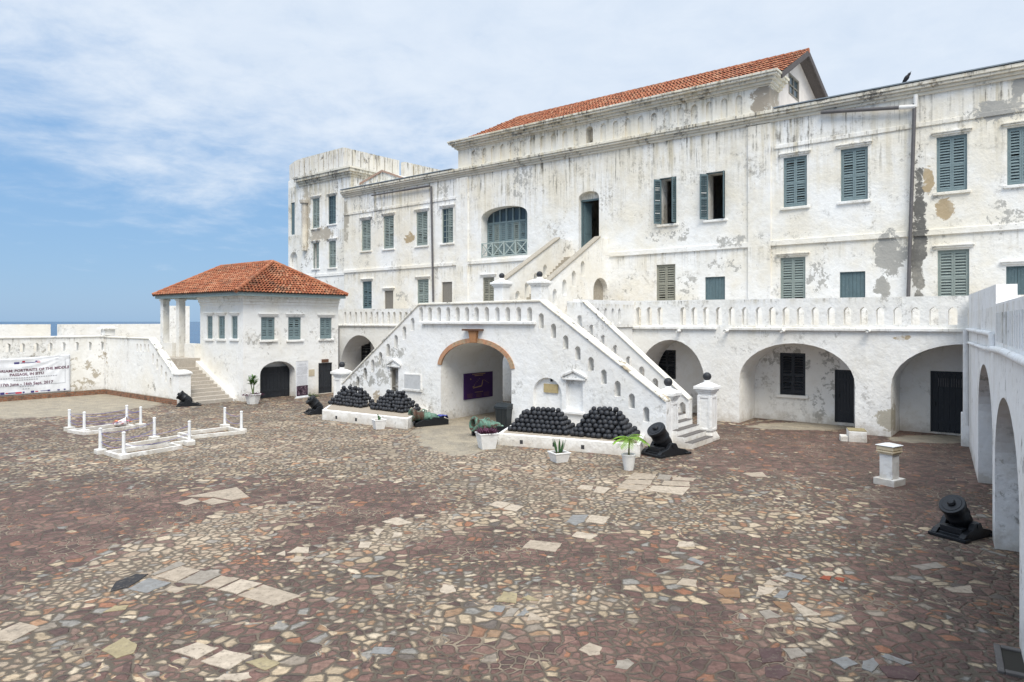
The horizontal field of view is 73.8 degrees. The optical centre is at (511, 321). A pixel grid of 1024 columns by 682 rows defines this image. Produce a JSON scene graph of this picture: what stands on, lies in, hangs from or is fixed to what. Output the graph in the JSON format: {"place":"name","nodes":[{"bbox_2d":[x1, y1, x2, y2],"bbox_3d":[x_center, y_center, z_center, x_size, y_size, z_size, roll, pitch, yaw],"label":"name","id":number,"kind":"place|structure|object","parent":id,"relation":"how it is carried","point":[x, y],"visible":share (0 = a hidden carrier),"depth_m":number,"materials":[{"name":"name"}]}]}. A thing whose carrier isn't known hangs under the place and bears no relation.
{"place":"outdoors","nodes":[
{"label":"outdoors","id":0,"kind":"place"},
{"bbox_2d":[0,322,199,343],"bbox_3d":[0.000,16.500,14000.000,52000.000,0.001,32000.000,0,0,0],"label":"sea","id":1,"kind":"structure","parent":0,"point":[194,332],"depth_m":5092.11,"materials":[{"name":"blue liquid"}]},
{"bbox_2d":[337,392,639,438],"bbox_3d":[-2.467,3.681,28.288,16.073,0.805,2.215,0,0,37],"label":"cannonball","id":2,"kind":"object","parent":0,"point":[419,409],"depth_m":24.93,"materials":[{"name":"black metal"}]},
{"bbox_2d":[0,389,1023,681],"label":"courtyard ground","id":3,"kind":"structure","parent":0,"point":[82,527],"depth_m":13.17,"materials":[{"name":"brown stone"}]},
{"bbox_2d":[0,326,118,401],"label":"court wall","id":4,"kind":"structure","parent":3,"relation":"on","point":[87,372],"depth_m":41.27,"materials":[{"name":"paint"}]},
{"bbox_2d":[0,354,69,395],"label":"wall banner","id":5,"kind":"object","parent":4,"relation":"attached to","point":[33,375],"depth_m":39.65,"materials":[{"name":"white fabric"}]},
{"bbox_2d":[0,306,189,351],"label":"battlement","id":6,"kind":"object","parent":4,"relation":"on","point":[123,330],"visible":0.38,"depth_m":48.96,"materials":[{"name":"paint"}]},
{"bbox_2d":[64,405,145,434],"bbox_3d":[-17.011,4.070,28.463,1.881,0.900,2.543,0,0,34],"label":"grave marker","id":7,"kind":"object","parent":3,"relation":"on","point":[84,430],"visible":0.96,"depth_m":28.05,"materials":[{"name":"paint"}]},
{"bbox_2d":[113,417,132,425],"bbox_3d":[-16.604,4.284,29.121,0.801,0.411,0.521,0,0,-20],"label":"bouquet","id":8,"kind":"object","parent":3,"relation":"on","point":[117,423],"visible":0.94,"depth_m":28.99,"materials":[{"name":"white plant"}]},
{"bbox_2d":[94,417,194,459],"bbox_3d":[-12.997,4.070,24.314,2.668,0.900,3.490,0,0,28],"label":"grave marker","id":9,"kind":"object","parent":3,"relation":"on","point":[122,454],"visible":1,"depth_m":23.82,"materials":[{"name":"paint"}]},
{"bbox_2d":[105,336,237,404],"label":"entrance steps","id":10,"kind":"structure","parent":3,"relation":"on","point":[144,368],"depth_m":39.21,"materials":[{"name":"paint"}]},
{"bbox_2d":[176,391,200,406],"bbox_3d":[-17.234,4.086,36.381,1.234,0.828,0.768,0,0,-25],"label":"mortar","id":11,"kind":"object","parent":3,"relation":"on","point":[184,398],"visible":1,"depth_m":36.09,"materials":[{"name":"black metal"}]},
{"bbox_2d":[177,407,246,438],"bbox_3d":[-12.153,4.070,27.417,2.282,0.900,2.185,0,0,-45],"label":"grave marker","id":12,"kind":"object","parent":3,"relation":"on","point":[232,430],"visible":0.99,"depth_m":27.40,"materials":[{"name":"paint"}]},
{"bbox_2d":[152,260,348,401],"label":"entrance pavilion","id":13,"kind":"structure","parent":3,"relation":"on","point":[269,323],"depth_m":40.60,"materials":[{"name":"paint"}]},
{"bbox_2d":[203,312,213,340],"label":"window","id":14,"kind":"structure","parent":13,"relation":"in","point":[205,313],"depth_m":40.62,"materials":[{"name":"blue paint"}]},
{"bbox_2d":[214,312,226,340],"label":"window","id":15,"kind":"structure","parent":13,"relation":"in","point":[221,318],"depth_m":39.78,"materials":[{"name":"blue paint"}]},
{"bbox_2d":[228,312,238,340],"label":"window","id":16,"kind":"structure","parent":13,"relation":"in","point":[230,313],"depth_m":38.89,"materials":[{"name":"blue paint"}]},
{"bbox_2d":[258,313,278,341],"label":"window","id":17,"kind":"structure","parent":13,"relation":"in","point":[267,326],"depth_m":39.48,"materials":[{"name":"blue paint"}]},
{"bbox_2d":[260,366,288,397],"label":"door","id":18,"kind":"structure","parent":13,"relation":"in","point":[274,381],"depth_m":40.46,"materials":[{"name":"black paint"}]},
{"bbox_2d":[285,313,304,341],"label":"window","id":19,"kind":"structure","parent":13,"relation":"in","point":[292,336],"depth_m":40.87,"materials":[{"name":"blue paint"}]},
{"bbox_2d":[318,362,331,393],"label":"door","id":20,"kind":"structure","parent":13,"relation":"in","point":[324,369],"depth_m":42.62,"materials":[{"name":"black paint"}]},
{"bbox_2d":[317,314,335,340],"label":"window","id":21,"kind":"structure","parent":13,"relation":"in","point":[325,323],"depth_m":42.64,"materials":[{"name":"blue paint"}]},
{"bbox_2d":[242,374,263,403],"bbox_3d":[-14.179,3.693,37.262,1.135,1.613,1.277,0,0,35],"label":"potted plant","id":22,"kind":"object","parent":3,"relation":"on","point":[252,398],"visible":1,"depth_m":37.10,"materials":[{"name":"green plant"}]},
{"bbox_2d":[295,360,309,398],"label":"text stand","id":23,"kind":"object","parent":3,"relation":"on","point":[301,379],"visible":1,"depth_m":40.07,"materials":[{"name":"grey"}]},
{"bbox_2d":[304,395,323,414],"bbox_3d":[-9.431,4.042,33.368,1.284,0.917,0.816,0,0,-32],"label":"mortar","id":24,"kind":"object","parent":3,"relation":"on","point":[313,402],"visible":0.84,"depth_m":33.02,"materials":[{"name":"black metal"}]},
{"bbox_2d":[288,147,438,309],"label":"castle tower","id":25,"kind":"structure","parent":3,"relation":"on","point":[317,183],"depth_m":59.18,"materials":[{"name":"paint"}]},
{"bbox_2d":[292,202,294,234],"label":"window","id":26,"kind":"structure","parent":25,"relation":"in","point":[293,204],"depth_m":61.56,"materials":[{"name":"teal paint"}]},
{"bbox_2d":[310,240,319,269],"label":"window","id":27,"kind":"structure","parent":25,"relation":"in","point":[317,268],"depth_m":59.28,"materials":[{"name":"grey paint"}]},
{"bbox_2d":[310,195,320,229],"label":"window","id":28,"kind":"structure","parent":25,"relation":"in","point":[316,206],"depth_m":59.36,"materials":[{"name":"teal paint"}]},
{"bbox_2d":[326,192,336,225],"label":"window","id":29,"kind":"structure","parent":25,"relation":"in","point":[332,199],"depth_m":58.02,"materials":[{"name":"teal paint"}]},
{"bbox_2d":[326,237,336,268],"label":"window","id":30,"kind":"structure","parent":25,"relation":"in","point":[332,254],"depth_m":57.98,"materials":[{"name":"grey paint"}]},
{"bbox_2d":[322,402,428,428],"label":"ball plinth","id":31,"kind":"structure","parent":3,"relation":"on","point":[349,414],"depth_m":30.08,"materials":[{"name":"paint"}]},
{"bbox_2d":[371,414,386,429],"bbox_3d":[-5.571,4.188,28.564,0.509,0.623,0.509,0,0,-30],"label":"potted plant","id":32,"kind":"object","parent":3,"relation":"on","point":[379,422],"visible":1,"depth_m":28.41,"materials":[{"name":"green plant"}]},
{"bbox_2d":[408,408,448,426],"bbox_3d":[-3.643,4.107,29.566,1.722,0.786,0.640,0,0,-34],"label":"cannon","id":33,"kind":"object","parent":3,"relation":"on","point":[422,418],"visible":0.93,"depth_m":29.30,"materials":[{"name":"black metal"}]},
{"bbox_2d":[475,426,498,449],"bbox_3d":[-0.861,4.115,24.189,0.973,0.769,0.946,0,0,-20],"label":"potted plant","id":34,"kind":"object","parent":3,"relation":"on","point":[486,439],"visible":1,"depth_m":23.95,"materials":[{"name":"white plant"}]},
{"bbox_2d":[0,472,973,681],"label":"paving slabs","id":35,"kind":"structure","parent":3,"relation":"on","point":[224,658],"depth_m":11.34,"materials":[{"name":"stone"}]},
{"bbox_2d":[469,416,506,435],"bbox_3d":[-0.845,4.107,27.052,1.722,0.786,0.640,0,0,-32],"label":"cannon","id":36,"kind":"object","parent":3,"relation":"on","point":[475,423],"visible":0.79,"depth_m":26.79,"materials":[{"name":"green metal"}]},
{"bbox_2d":[494,402,512,426],"bbox_3d":[-0.251,3.954,28.572,0.706,1.091,0.790,0,0,38],"label":"litter bin","id":37,"kind":"object","parent":3,"relation":"on","point":[503,412],"visible":0.58,"depth_m":28.29,"materials":[{"name":"plastic"}]},
{"bbox_2d":[330,236,720,448],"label":"grand staircase","id":38,"kind":"structure","parent":3,"relation":"on","point":[552,324],"depth_m":29.33,"materials":[{"name":"paint"}]},
{"bbox_2d":[392,368,397,390],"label":"window","id":39,"kind":"structure","parent":38,"relation":"in","point":[394,385],"depth_m":33.14,"materials":[{"name":"grey wood"}]},
{"bbox_2d":[463,371,492,399],"bbox_3d":[-1.616,3.088,32.939,0.054,1.235,2.102,0,0,38],"label":"purple board","id":40,"kind":"object","parent":38,"relation":"attached to","point":[478,385],"visible":1,"depth_m":32.85,"materials":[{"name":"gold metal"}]},
{"bbox_2d":[547,438,570,462],"bbox_3d":[1.511,4.091,21.892,0.572,0.817,0.572,0,0,-25],"label":"potted plant","id":41,"kind":"object","parent":3,"relation":"on","point":[560,455],"visible":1,"depth_m":21.74,"materials":[{"name":"green plant"}]},
{"bbox_2d":[498,425,644,456],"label":"ball plinth","id":42,"kind":"structure","parent":3,"relation":"on","point":[601,445],"depth_m":23.82,"materials":[{"name":"paint"}]},
{"bbox_2d":[612,434,649,470],"bbox_3d":[3.604,3.981,20.675,1.133,1.039,1.139,0,0,0],"label":"potted plant","id":43,"kind":"object","parent":3,"relation":"on","point":[628,458],"visible":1,"depth_m":20.55,"materials":[{"name":"green plant"}]},
{"bbox_2d":[641,422,691,458],"bbox_3d":[5.202,3.949,23.124,1.510,1.102,0.960,0,0,-34],"label":"mortar","id":44,"kind":"object","parent":3,"relation":"on","point":[662,445],"visible":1,"depth_m":22.76,"materials":[{"name":"black metal"}]},
{"bbox_2d":[338,295,1023,436],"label":"arcade terrace","id":45,"kind":"structure","parent":3,"relation":"on","point":[889,378],"depth_m":29.69,"materials":[{"name":"paint"}]},
{"bbox_2d":[361,342,370,361],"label":"window","id":46,"kind":"structure","parent":45,"relation":"in","point":[366,351],"depth_m":48.62,"materials":[{"name":"black paint"}]},
{"bbox_2d":[658,350,675,378],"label":"window","id":47,"kind":"structure","parent":45,"relation":"in","point":[670,355],"depth_m":34.59,"materials":[{"name":"black paint"}]},
{"bbox_2d":[776,353,808,398],"bbox_3d":[12.666,2.443,30.802,1.390,2.023,0.260,0,0,38],"label":"window","id":48,"kind":"structure","parent":45,"relation":"in","point":[789,364],"depth_m":30.83,"materials":[{"name":"black paint"}]},
{"bbox_2d":[835,370,853,422],"bbox_3d":[14.395,3.239,29.522,0.773,2.282,0.167,0,0,38],"label":"door","id":49,"kind":"structure","parent":45,"relation":"in","point":[844,379],"depth_m":29.53,"materials":[{"name":"black paint"}]},
{"bbox_2d":[931,371,962,433],"bbox_3d":[17.411,3.215,27.145,1.305,2.450,0.167,0,0,38],"label":"door","id":50,"kind":"structure","parent":45,"relation":"in","point":[946,387],"depth_m":27.21,"materials":[{"name":"black paint"}]},
{"bbox_2d":[340,48,1023,324],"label":"castle building","id":51,"kind":"structure","parent":3,"relation":"on","point":[783,176],"depth_m":35.82,"materials":[{"name":"paint"}]},
{"bbox_2d":[359,216,371,252],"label":"window","id":52,"kind":"structure","parent":51,"relation":"in","point":[367,235],"depth_m":53.71,"materials":[{"name":"grey paint"}]},
{"bbox_2d":[360,278,372,308],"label":"window","id":53,"kind":"structure","parent":51,"relation":"in","point":[367,287],"depth_m":53.63,"materials":[{"name":"teal paint"}]},
{"bbox_2d":[381,212,395,250],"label":"window","id":54,"kind":"structure","parent":51,"relation":"in","point":[389,246],"depth_m":52.04,"materials":[{"name":"grey paint"}]},
{"bbox_2d":[413,207,428,247],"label":"window","id":55,"kind":"structure","parent":51,"relation":"in","point":[424,229],"depth_m":49.83,"materials":[{"name":"grey paint"}]},
{"bbox_2d":[414,276,429,302],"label":"window","id":56,"kind":"structure","parent":51,"relation":"in","point":[424,293],"depth_m":49.77,"materials":[{"name":"grey paint"}]},
{"bbox_2d":[439,204,454,244],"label":"window","id":57,"kind":"structure","parent":51,"relation":"in","point":[448,212],"depth_m":48.22,"materials":[{"name":"grey paint"}]},
{"bbox_2d":[479,273,495,300],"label":"window","id":58,"kind":"structure","parent":51,"relation":"in","point":[488,298],"depth_m":45.93,"materials":[{"name":"beige paint"}]},
{"bbox_2d":[481,207,526,257],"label":"window","id":59,"kind":"structure","parent":51,"relation":"in","point":[511,216],"depth_m":45.58,"materials":[{"name":"blue paint"}]},
{"bbox_2d":[581,192,598,247],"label":"doorway","id":60,"kind":"structure","parent":51,"relation":"in","point":[586,208],"depth_m":41.67,"materials":[{"name":"teal paint"}]},
{"bbox_2d":[657,264,674,300],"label":"window","id":61,"kind":"structure","parent":51,"relation":"in","point":[669,281],"depth_m":37.91,"materials":[{"name":"beige paint"}]},
{"bbox_2d":[654,176,678,226],"bbox_3d":[8.532,-6.608,37.716,1.366,2.709,0.520,0,0,38],"label":"window","id":62,"kind":"structure","parent":51,"relation":"in","point":[657,195],"depth_m":37.99,"materials":[{"name":"teal paint"}]},
{"bbox_2d":[700,170,727,222],"bbox_3d":[10.651,-6.581,36.042,1.422,2.648,0.526,0,0,38],"label":"window","id":63,"kind":"structure","parent":51,"relation":"in","point":[703,177],"depth_m":36.34,"materials":[{"name":"teal paint"}]},
{"bbox_2d":[706,276,724,299],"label":"window","id":64,"kind":"structure","parent":51,"relation":"in","point":[715,286],"depth_m":36.18,"materials":[{"name":"teal paint"}]},
{"bbox_2d":[775,251,809,298],"bbox_3d":[13.852,-2.147,33.668,1.590,2.477,0.290,0,0,38],"label":"window","id":65,"kind":"structure","parent":51,"relation":"in","point":[786,279],"depth_m":33.72,"materials":[{"name":"grey paint"}]},
{"bbox_2d":[779,149,810,210],"bbox_3d":[13.938,-6.929,33.600,1.512,2.829,0.290,0,0,38],"label":"window","id":66,"kind":"structure","parent":51,"relation":"in","point":[797,204],"depth_m":33.65,"materials":[{"name":"blue paint"}]},
{"bbox_2d":[836,140,872,204],"bbox_3d":[16.023,-6.939,31.956,1.559,2.828,0.290,0,0,38],"label":"window","id":67,"kind":"structure","parent":51,"relation":"in","point":[845,199],"depth_m":31.99,"materials":[{"name":"blue paint"}]},
{"bbox_2d":[902,72,910,81],"bbox_3d":[17.572,-10.812,30.460,0.453,0.626,0.200,0,0,38],"label":"crow","id":68,"kind":"object","parent":51,"relation":"on","point":[906,77],"visible":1,"depth_m":30.37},
{"bbox_2d":[931,127,972,195],"bbox_3d":[19.049,-6.890,29.569,1.523,2.777,0.290,0,0,38],"label":"window","id":69,"kind":"structure","parent":51,"relation":"in","point":[962,188],"depth_m":29.61,"materials":[{"name":"blue paint"}]},
{"bbox_2d":[932,243,974,295],"bbox_3d":[19.093,-2.064,29.535,1.558,2.533,0.290,0,0,38],"label":"window","id":70,"kind":"structure","parent":51,"relation":"in","point":[958,256],"depth_m":29.57,"materials":[{"name":"grey paint"}]},
{"bbox_2d":[1001,120,1023,188],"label":"window","id":71,"kind":"structure","parent":51,"relation":"in","point":[1019,182],"depth_m":28.24,"materials":[{"name":"blue paint"}]},
{"bbox_2d":[839,427,866,442],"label":"mounting block","id":72,"kind":"structure","parent":3,"relation":"on","point":[855,435],"depth_m":25.46,"materials":[{"name":"paint"}]},
{"bbox_2d":[873,442,904,487],"bbox_3d":[10.429,3.937,18.863,0.576,1.179,0.576,0,0,-32],"label":"pedestal","id":73,"kind":"object","parent":3,"relation":"on","point":[889,452],"visible":1,"depth_m":18.73,"materials":[{"name":"paint"}]},
{"bbox_2d":[928,495,992,543],"bbox_3d":[9.497,4.067,14.386,1.193,0.865,0.758,0,0,-28],"label":"mortar","id":74,"kind":"object","parent":3,"relation":"on","point":[956,523],"visible":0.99,"depth_m":14.12,"materials":[{"name":"black metal"}]},
{"bbox_2d":[961,284,1023,660],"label":"gallery wall","id":75,"kind":"structure","parent":3,"relation":"on","point":[992,426],"depth_m":13.41,"materials":[{"name":"paint"}]},
{"bbox_2d":[993,643,1023,678],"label":"drain pit","id":76,"kind":"object","parent":3,"relation":"on","point":[1009,661],"visible":1,"depth_m":9.00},
{"bbox_2d":[0,0,1023,321],"label":"sky","id":77,"kind":"structure","parent":0,"point":[147,147],"materials":[{"name":"blue"}]}
]}

